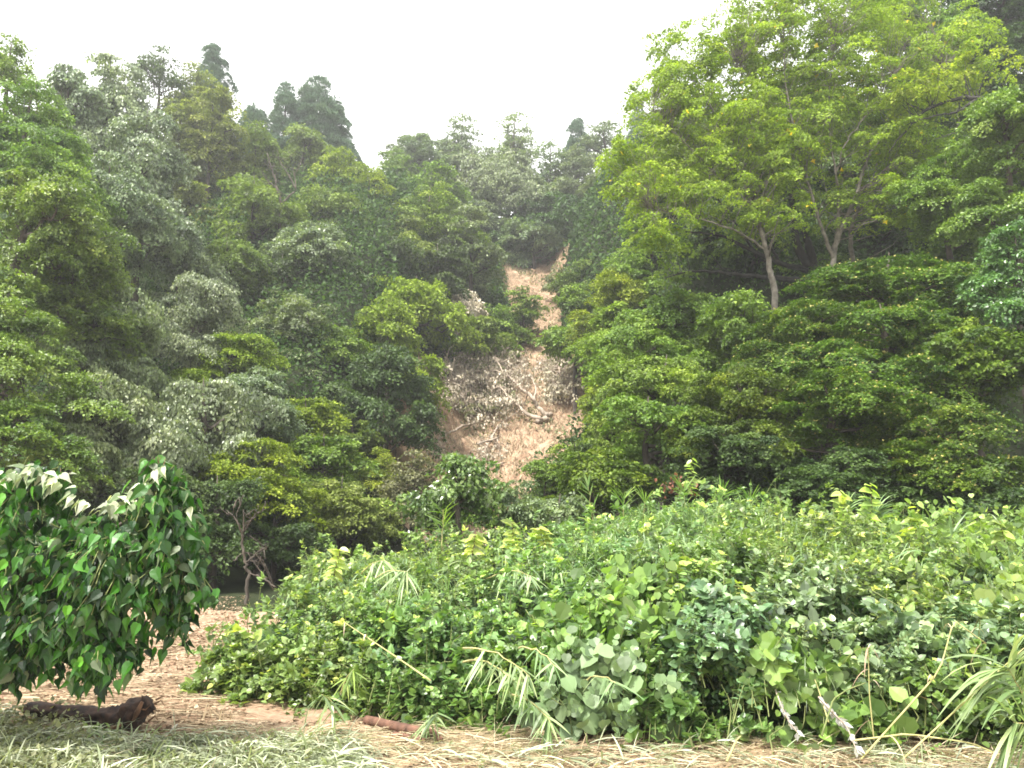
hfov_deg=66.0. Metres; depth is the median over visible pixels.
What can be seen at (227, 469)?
broadleaf tree
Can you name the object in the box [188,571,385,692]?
leafy shrub
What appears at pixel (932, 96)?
broadleaf tree
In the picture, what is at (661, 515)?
tall grass
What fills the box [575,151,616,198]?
broadleaf tree
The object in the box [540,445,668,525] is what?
broadleaf tree
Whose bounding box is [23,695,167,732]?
fallen log
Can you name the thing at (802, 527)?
leafy shrub
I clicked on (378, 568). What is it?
reed
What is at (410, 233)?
broadleaf tree
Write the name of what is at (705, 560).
leafy shrub
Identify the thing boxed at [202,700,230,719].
grass tuft
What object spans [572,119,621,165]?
broadleaf tree
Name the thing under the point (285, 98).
conifer tree
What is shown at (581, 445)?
broadleaf tree
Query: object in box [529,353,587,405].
flattened shrub
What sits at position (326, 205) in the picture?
broadleaf tree
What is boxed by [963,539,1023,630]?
kudzu vine
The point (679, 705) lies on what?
leafy shrub
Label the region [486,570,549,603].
reed
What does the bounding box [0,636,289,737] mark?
twig litter
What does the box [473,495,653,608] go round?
leafy shrub
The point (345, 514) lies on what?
broadleaf tree
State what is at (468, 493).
bush
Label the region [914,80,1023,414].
broadleaf tree
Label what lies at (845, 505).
leafy shoot
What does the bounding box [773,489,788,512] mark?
leafy shoot
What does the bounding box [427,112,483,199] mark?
broadleaf tree
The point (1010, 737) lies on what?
reed
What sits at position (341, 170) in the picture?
broadleaf tree
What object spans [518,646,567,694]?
reed
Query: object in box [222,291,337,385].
broadleaf tree
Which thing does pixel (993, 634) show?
leafy shrub
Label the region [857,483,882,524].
leafy shoot
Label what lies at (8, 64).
broadleaf tree
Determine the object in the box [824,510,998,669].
leafy shrub
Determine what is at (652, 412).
maple tree
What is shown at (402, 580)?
reed
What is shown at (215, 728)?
grass tuft
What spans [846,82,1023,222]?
broadleaf tree
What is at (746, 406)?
maple tree
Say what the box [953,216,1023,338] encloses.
broadleaf tree
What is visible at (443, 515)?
reed
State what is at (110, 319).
broadleaf tree
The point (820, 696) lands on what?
reed stalk
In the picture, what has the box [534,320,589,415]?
broadleaf tree
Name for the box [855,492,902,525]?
reed
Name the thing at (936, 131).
broadleaf tree
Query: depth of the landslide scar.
36.05 m
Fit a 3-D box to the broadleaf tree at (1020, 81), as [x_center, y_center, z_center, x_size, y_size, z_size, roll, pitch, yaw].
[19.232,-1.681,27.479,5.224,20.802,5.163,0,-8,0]
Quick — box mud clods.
[0,621,1023,767]
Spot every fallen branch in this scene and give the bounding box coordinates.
[423,421,478,463]
[467,420,509,467]
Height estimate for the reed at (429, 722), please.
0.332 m
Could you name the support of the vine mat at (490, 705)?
on the valley ground at (271, 713)
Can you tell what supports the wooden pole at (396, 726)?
on the valley ground at (271, 713)
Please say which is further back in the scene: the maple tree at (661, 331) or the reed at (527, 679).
the maple tree at (661, 331)
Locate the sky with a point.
(397, 67)
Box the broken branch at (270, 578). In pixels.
[248,545,275,590]
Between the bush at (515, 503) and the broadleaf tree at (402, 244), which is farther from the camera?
the broadleaf tree at (402, 244)
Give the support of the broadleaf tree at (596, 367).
on the hillside
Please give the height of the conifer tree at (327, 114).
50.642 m
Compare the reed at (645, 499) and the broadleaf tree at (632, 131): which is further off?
the broadleaf tree at (632, 131)
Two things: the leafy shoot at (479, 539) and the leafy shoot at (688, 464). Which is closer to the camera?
the leafy shoot at (479, 539)
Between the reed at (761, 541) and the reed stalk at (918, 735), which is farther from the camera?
the reed at (761, 541)
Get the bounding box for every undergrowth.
[0,102,1023,552]
[220,514,1023,739]
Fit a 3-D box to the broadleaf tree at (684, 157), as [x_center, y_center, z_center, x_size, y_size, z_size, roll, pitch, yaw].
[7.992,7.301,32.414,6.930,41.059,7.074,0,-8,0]
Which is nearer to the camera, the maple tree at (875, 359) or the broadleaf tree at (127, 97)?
the maple tree at (875, 359)
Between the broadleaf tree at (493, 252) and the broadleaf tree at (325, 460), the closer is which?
the broadleaf tree at (325, 460)
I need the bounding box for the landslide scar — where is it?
[383,243,587,548]
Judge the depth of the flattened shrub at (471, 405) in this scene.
38.38 m
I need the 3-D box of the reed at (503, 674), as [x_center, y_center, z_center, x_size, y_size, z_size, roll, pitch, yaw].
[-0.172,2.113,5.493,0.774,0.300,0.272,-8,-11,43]
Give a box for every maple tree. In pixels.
[588,288,722,509]
[589,354,760,509]
[590,392,719,515]
[641,424,802,506]
[658,363,817,502]
[680,285,823,506]
[718,296,903,520]
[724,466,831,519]
[755,445,943,517]
[757,366,948,514]
[762,298,982,517]
[778,249,1004,394]
[845,397,1023,535]
[885,315,1023,501]
[886,457,1023,526]
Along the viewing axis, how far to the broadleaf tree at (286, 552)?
16.35 m
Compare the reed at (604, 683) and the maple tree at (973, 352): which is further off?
the maple tree at (973, 352)
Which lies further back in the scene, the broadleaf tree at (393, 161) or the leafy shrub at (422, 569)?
the broadleaf tree at (393, 161)
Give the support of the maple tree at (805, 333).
on the hillside
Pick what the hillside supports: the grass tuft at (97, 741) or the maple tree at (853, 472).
the maple tree at (853, 472)
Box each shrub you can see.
[0,455,219,709]
[176,623,324,714]
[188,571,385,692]
[195,603,407,719]
[272,532,414,623]
[293,627,484,737]
[348,574,532,732]
[360,525,536,618]
[368,448,443,560]
[440,516,644,662]
[443,338,520,419]
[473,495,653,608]
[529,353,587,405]
[530,326,548,373]
[539,262,569,300]
[612,478,791,583]
[614,508,787,619]
[614,604,780,754]
[623,577,797,730]
[706,481,890,621]
[711,532,882,719]
[754,477,975,610]
[755,577,961,745]
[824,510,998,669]
[869,548,1023,744]
[972,625,1023,746]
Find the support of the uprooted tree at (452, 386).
on the landslide scar
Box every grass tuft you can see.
[71,733,114,752]
[75,720,125,739]
[105,741,176,765]
[112,738,171,763]
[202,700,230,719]
[203,725,233,735]
[226,745,273,760]
[531,732,571,746]
[804,725,844,753]
[859,735,913,762]
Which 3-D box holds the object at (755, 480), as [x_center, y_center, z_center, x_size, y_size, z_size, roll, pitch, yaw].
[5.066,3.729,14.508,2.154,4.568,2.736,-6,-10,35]
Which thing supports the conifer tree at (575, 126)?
on the hillside
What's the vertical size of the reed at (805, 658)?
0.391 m
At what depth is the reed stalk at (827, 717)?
5.22 m
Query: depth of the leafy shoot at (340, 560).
8.80 m
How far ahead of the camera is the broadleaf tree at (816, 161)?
31.85 m
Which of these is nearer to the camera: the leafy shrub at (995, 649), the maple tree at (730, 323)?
the leafy shrub at (995, 649)
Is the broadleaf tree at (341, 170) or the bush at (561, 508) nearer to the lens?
the bush at (561, 508)
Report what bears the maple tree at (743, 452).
on the hillside
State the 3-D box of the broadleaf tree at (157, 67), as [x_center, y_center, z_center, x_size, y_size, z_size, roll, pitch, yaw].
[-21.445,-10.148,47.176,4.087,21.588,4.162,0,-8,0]
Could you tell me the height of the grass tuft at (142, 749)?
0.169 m
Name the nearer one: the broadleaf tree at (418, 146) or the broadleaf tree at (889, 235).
the broadleaf tree at (889, 235)
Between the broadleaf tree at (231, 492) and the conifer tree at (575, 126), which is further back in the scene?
the conifer tree at (575, 126)
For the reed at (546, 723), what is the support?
on the valley ground at (271, 713)
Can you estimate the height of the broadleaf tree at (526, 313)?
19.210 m
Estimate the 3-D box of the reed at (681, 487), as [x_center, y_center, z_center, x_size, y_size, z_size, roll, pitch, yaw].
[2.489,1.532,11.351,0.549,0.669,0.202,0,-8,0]
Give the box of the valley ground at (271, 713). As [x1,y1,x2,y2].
[0,608,1023,767]
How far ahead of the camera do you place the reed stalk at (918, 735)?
4.89 m
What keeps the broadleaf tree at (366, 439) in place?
on the hillside
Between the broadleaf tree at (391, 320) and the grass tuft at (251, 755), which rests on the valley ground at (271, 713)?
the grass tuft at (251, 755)
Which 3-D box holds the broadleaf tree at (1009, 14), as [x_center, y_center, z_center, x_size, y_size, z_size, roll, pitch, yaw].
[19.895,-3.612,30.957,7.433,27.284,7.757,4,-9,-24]
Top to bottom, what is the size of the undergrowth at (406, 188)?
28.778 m
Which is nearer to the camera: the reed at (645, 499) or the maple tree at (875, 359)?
the reed at (645, 499)
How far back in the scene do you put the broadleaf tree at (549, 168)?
66.08 m
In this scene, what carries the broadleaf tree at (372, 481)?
on the hillside
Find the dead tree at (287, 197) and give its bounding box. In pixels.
[253,145,305,239]
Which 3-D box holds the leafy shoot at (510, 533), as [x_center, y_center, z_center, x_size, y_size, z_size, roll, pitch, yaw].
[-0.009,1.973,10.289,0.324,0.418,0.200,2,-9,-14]
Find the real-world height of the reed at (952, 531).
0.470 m
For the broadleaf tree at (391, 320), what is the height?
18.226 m
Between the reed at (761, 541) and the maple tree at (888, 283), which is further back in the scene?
the maple tree at (888, 283)
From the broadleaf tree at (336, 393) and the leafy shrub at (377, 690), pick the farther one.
the broadleaf tree at (336, 393)
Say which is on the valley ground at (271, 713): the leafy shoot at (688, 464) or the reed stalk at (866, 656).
the reed stalk at (866, 656)
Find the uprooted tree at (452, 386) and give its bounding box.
[430,337,553,427]
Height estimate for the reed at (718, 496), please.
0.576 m
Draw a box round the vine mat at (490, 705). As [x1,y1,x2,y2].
[426,606,591,745]
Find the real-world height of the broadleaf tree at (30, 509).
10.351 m
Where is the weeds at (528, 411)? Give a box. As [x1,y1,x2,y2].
[391,238,584,533]
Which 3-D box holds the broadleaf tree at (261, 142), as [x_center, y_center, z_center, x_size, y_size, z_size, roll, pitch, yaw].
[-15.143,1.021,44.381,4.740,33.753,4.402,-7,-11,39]
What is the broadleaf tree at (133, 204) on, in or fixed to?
on the hillside
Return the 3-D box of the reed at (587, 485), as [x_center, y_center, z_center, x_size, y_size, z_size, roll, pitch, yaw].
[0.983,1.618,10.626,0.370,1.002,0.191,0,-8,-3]
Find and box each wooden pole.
[363,715,432,738]
[392,731,426,742]
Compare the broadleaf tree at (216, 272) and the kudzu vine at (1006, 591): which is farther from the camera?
the broadleaf tree at (216, 272)
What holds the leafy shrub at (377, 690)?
on the valley ground at (271, 713)
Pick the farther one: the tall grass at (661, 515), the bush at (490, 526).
the bush at (490, 526)
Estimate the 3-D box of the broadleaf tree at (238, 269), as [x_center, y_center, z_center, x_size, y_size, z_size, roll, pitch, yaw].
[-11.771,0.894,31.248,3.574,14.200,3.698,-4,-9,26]
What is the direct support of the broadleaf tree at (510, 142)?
on the hillside
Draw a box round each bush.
[181,554,225,586]
[390,450,516,557]
[450,289,488,340]
[461,479,502,532]
[491,479,549,540]
[494,491,599,539]
[518,458,568,499]
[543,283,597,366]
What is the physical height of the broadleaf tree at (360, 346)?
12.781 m
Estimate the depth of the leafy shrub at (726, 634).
5.74 m
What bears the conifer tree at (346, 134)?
on the hillside
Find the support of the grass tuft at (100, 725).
on the valley ground at (271, 713)
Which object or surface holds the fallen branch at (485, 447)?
on the landslide scar
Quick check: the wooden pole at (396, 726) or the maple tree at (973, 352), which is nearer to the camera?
the wooden pole at (396, 726)
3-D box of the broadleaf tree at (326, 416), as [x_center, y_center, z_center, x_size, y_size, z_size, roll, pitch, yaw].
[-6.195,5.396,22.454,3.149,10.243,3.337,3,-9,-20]
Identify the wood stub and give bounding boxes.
[431,730,442,741]
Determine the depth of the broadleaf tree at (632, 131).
61.33 m
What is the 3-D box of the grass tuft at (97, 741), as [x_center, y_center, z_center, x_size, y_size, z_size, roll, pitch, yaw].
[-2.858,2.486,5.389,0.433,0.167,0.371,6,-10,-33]
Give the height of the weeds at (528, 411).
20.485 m
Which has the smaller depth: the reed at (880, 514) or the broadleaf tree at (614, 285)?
the reed at (880, 514)
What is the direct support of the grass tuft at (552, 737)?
on the valley ground at (271, 713)
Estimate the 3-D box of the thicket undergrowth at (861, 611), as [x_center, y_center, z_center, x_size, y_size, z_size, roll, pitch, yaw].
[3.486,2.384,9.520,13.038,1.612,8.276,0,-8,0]
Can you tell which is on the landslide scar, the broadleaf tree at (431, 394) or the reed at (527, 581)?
the broadleaf tree at (431, 394)
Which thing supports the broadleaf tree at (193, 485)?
on the hillside
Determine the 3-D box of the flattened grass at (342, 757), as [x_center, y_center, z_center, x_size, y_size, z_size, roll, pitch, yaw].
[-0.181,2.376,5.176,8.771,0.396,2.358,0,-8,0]
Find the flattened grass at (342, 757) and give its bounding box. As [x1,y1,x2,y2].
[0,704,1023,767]
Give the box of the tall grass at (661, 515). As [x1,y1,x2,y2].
[272,491,1023,613]
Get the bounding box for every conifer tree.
[173,42,247,175]
[237,101,271,165]
[249,80,306,171]
[282,73,364,167]
[323,95,358,166]
[558,117,591,177]
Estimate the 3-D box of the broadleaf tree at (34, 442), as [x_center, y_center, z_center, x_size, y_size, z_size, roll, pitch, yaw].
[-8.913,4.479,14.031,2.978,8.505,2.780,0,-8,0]
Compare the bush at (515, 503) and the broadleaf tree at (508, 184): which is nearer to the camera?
the bush at (515, 503)
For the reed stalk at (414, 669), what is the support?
on the leafy shrub at (377, 690)
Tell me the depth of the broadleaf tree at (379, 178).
45.87 m
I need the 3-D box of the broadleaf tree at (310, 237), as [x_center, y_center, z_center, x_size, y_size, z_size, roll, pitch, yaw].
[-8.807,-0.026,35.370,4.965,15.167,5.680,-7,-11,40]
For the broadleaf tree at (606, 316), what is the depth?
31.10 m
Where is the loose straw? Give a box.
[389,240,583,537]
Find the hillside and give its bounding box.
[0,142,1023,611]
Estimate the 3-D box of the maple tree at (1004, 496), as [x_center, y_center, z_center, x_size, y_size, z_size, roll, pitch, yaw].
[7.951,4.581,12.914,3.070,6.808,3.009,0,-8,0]
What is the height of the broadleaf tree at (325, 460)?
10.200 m
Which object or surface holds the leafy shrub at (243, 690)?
on the valley ground at (271, 713)
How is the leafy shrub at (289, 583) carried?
on the valley ground at (271, 713)
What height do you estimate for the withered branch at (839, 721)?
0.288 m
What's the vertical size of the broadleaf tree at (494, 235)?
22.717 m
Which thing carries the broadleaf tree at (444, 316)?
on the hillside
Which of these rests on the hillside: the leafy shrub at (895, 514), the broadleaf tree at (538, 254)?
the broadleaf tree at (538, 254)
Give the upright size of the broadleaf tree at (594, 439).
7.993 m
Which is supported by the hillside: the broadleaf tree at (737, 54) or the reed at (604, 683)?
the broadleaf tree at (737, 54)
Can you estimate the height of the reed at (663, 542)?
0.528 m
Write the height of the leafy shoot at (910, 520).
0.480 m
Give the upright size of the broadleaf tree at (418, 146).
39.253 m
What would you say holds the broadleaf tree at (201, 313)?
on the hillside
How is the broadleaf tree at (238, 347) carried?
on the hillside
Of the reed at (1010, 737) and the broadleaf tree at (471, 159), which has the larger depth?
the broadleaf tree at (471, 159)
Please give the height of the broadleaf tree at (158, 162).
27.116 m
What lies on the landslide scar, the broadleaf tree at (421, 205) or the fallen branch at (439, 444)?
the fallen branch at (439, 444)
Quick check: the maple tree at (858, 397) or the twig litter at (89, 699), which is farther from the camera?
the maple tree at (858, 397)
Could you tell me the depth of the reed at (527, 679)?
5.41 m
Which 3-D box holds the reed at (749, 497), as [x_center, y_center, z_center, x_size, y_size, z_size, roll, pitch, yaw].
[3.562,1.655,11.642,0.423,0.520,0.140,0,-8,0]
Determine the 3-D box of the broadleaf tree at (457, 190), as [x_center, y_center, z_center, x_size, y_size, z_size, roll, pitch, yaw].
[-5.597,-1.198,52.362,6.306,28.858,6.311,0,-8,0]
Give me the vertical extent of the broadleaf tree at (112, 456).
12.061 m
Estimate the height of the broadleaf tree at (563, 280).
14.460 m
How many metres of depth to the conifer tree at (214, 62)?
53.38 m
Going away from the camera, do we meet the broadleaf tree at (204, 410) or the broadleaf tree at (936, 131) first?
the broadleaf tree at (204, 410)
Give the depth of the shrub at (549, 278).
51.46 m
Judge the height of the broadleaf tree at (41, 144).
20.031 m
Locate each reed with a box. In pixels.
[297,694,357,739]
[331,669,369,698]
[347,560,405,594]
[375,570,434,604]
[408,713,455,744]
[420,499,457,550]
[458,659,536,712]
[462,647,540,707]
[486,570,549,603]
[506,693,570,757]
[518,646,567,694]
[575,468,598,535]
[582,675,643,713]
[608,487,637,523]
[619,531,682,575]
[634,486,653,524]
[665,472,701,502]
[715,476,741,504]
[736,540,774,565]
[739,485,764,504]
[788,652,839,707]
[837,492,862,510]
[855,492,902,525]
[906,502,941,531]
[927,633,1023,747]
[941,511,975,538]
[986,693,1023,767]
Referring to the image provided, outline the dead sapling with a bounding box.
[220,494,268,603]
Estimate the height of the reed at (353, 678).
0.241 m
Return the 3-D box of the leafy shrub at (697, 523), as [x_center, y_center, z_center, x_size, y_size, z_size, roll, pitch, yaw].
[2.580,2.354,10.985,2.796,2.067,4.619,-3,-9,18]
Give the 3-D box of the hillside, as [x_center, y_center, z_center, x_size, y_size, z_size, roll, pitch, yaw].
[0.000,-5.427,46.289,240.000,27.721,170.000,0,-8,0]
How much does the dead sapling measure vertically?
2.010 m
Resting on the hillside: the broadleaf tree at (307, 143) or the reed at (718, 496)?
the broadleaf tree at (307, 143)
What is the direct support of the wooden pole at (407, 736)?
on the valley ground at (271, 713)
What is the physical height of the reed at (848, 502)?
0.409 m
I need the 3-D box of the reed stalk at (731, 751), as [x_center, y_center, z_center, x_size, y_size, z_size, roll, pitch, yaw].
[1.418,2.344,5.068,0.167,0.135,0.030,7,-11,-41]
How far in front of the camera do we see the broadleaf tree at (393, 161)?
62.50 m
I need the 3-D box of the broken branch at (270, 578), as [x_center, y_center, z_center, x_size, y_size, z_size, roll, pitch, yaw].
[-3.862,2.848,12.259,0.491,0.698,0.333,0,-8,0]
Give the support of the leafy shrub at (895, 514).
on the valley ground at (271, 713)
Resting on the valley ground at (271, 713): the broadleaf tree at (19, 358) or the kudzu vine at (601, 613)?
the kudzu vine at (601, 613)
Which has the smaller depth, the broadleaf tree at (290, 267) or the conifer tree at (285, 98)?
the broadleaf tree at (290, 267)
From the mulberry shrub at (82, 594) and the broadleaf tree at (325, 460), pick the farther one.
the broadleaf tree at (325, 460)
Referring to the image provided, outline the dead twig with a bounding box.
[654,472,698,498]
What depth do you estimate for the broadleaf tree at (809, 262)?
23.18 m
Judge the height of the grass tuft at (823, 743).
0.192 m
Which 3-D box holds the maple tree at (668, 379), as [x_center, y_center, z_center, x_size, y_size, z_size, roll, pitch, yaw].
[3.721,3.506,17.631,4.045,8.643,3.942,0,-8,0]
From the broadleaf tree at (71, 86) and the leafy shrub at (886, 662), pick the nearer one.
the leafy shrub at (886, 662)
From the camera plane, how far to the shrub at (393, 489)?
22.67 m
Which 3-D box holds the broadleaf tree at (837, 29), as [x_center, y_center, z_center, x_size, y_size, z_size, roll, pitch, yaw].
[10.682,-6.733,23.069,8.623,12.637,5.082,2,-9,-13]
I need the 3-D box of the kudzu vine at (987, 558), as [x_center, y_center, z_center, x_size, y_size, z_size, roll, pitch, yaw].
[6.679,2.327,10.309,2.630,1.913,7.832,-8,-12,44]
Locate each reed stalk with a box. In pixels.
[344,623,430,680]
[726,736,740,762]
[809,667,828,722]
[821,682,865,736]
[843,644,878,743]
[852,733,1017,767]
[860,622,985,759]
[902,648,1023,758]
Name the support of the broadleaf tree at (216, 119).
on the hillside
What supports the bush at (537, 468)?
on the hillside
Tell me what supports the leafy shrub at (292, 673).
on the valley ground at (271, 713)
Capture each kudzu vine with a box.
[503,626,685,746]
[517,549,697,742]
[729,618,918,760]
[876,489,1023,600]
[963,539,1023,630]
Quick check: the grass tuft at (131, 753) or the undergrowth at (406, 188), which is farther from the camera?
the undergrowth at (406, 188)
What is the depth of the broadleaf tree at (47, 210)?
17.98 m
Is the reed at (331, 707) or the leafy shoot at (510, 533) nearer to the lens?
the reed at (331, 707)
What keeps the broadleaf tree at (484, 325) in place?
on the hillside
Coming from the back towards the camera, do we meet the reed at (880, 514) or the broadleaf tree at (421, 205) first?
the broadleaf tree at (421, 205)
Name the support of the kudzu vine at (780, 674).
on the valley ground at (271, 713)
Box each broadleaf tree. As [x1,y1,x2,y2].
[0,31,48,128]
[0,74,129,394]
[0,165,141,461]
[0,293,136,464]
[0,397,114,594]
[1,237,148,399]
[9,49,183,217]
[9,496,100,583]
[10,367,165,516]
[22,150,188,292]
[31,282,186,410]
[40,63,112,349]
[90,466,223,552]
[102,108,205,307]
[104,377,289,486]
[125,44,190,122]
[138,98,221,218]
[138,225,239,317]
[149,270,249,378]
[153,61,227,169]
[155,84,264,233]
[167,331,290,418]
[173,234,274,305]
[178,475,274,589]
[195,436,330,579]
[198,170,313,268]
[210,120,288,206]
[215,364,312,451]
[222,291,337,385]
[222,494,340,581]
[236,253,326,304]
[241,182,375,241]
[258,220,372,284]
[267,396,352,476]
[275,122,346,182]
[279,433,397,544]
[289,475,403,573]
[298,323,394,378]
[301,145,388,198]
[310,381,383,433]
[323,340,446,476]
[329,413,386,486]
[341,171,401,224]
[344,293,451,423]
[355,446,406,543]
[369,233,426,279]
[371,274,486,358]
[373,147,420,183]
[377,214,467,292]
[384,142,409,170]
[388,181,491,296]
[391,375,444,484]
[394,132,466,191]
[405,158,473,251]
[410,243,480,303]
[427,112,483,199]
[433,203,508,297]
[434,315,521,385]
[445,145,501,235]
[461,149,547,252]
[461,187,512,248]
[469,303,524,357]
[477,110,541,216]
[479,190,577,255]
[496,216,564,268]
[501,285,550,344]
[523,138,580,222]
[531,193,587,259]
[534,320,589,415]
[538,145,605,208]
[538,436,591,515]
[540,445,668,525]
[544,252,593,296]
[546,404,651,524]
[561,267,655,345]
[561,300,640,402]
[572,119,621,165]
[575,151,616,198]
[576,353,646,520]
[576,385,621,508]
[592,0,828,424]
[600,187,679,308]
[617,91,741,215]
[624,101,645,144]
[637,129,860,314]
[661,185,849,282]
[709,67,869,189]
[731,0,1018,334]
[767,34,984,301]
[780,114,943,252]
[842,0,1002,131]
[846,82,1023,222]
[874,45,1023,186]
[880,147,1023,289]
[884,0,1023,173]
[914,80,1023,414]
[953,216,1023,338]
[971,54,1023,137]
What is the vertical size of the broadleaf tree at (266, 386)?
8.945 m
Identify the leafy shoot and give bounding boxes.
[322,547,349,581]
[460,531,488,555]
[499,519,523,550]
[530,526,553,550]
[682,458,700,499]
[735,586,754,597]
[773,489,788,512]
[830,490,854,525]
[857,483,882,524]
[900,517,930,559]
[987,519,1014,543]
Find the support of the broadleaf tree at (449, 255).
on the hillside
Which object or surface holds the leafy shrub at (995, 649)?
on the valley ground at (271, 713)
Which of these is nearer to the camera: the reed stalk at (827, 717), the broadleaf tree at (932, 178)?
the reed stalk at (827, 717)
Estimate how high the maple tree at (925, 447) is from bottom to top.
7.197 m
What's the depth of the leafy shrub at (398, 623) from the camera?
6.53 m
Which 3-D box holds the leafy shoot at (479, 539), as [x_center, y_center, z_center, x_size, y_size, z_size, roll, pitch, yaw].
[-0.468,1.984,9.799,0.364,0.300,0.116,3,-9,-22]
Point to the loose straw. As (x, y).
(506, 428)
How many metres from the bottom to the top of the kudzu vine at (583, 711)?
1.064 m
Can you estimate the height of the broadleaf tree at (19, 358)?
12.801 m
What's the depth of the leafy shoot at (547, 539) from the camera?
10.31 m
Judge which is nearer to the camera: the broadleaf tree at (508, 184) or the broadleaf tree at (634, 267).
the broadleaf tree at (634, 267)
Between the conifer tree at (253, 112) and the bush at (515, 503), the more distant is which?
the conifer tree at (253, 112)
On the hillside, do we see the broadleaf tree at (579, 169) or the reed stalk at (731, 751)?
the broadleaf tree at (579, 169)
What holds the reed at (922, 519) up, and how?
attached to the kudzu vine at (987, 558)
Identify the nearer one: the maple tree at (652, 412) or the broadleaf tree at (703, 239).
the maple tree at (652, 412)
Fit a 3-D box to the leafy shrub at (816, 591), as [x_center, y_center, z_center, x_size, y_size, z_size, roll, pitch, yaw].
[2.348,1.996,6.550,1.535,1.470,2.185,-5,-10,33]
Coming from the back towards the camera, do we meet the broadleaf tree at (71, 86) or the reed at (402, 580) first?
the broadleaf tree at (71, 86)
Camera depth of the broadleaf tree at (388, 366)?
26.79 m
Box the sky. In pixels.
[0,0,1021,217]
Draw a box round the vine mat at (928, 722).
[868,610,1023,760]
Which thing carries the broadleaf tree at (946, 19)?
on the hillside
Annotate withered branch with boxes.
[775,689,804,741]
[818,696,864,756]
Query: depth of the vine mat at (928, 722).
5.43 m
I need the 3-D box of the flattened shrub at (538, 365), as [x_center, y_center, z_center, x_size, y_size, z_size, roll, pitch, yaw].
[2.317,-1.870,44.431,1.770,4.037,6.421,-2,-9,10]
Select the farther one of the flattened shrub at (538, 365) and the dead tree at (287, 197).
the flattened shrub at (538, 365)
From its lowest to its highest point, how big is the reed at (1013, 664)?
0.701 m
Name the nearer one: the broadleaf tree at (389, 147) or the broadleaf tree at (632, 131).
the broadleaf tree at (632, 131)
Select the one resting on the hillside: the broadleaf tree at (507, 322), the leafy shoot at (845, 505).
the broadleaf tree at (507, 322)
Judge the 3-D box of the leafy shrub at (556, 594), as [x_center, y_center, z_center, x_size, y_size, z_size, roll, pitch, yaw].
[0.417,2.323,8.348,2.430,1.798,3.926,-4,-9,23]
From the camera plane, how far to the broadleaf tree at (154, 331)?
19.73 m
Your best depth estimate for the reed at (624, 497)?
10.67 m
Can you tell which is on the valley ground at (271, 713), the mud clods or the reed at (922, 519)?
the mud clods
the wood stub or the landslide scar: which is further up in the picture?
the landslide scar
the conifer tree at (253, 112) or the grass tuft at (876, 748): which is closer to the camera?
the grass tuft at (876, 748)
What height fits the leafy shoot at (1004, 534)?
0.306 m
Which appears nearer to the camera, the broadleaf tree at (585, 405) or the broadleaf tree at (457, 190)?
the broadleaf tree at (585, 405)
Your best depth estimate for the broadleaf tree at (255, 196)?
37.64 m
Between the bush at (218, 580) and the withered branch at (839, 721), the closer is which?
the withered branch at (839, 721)
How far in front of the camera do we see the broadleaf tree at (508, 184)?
62.74 m

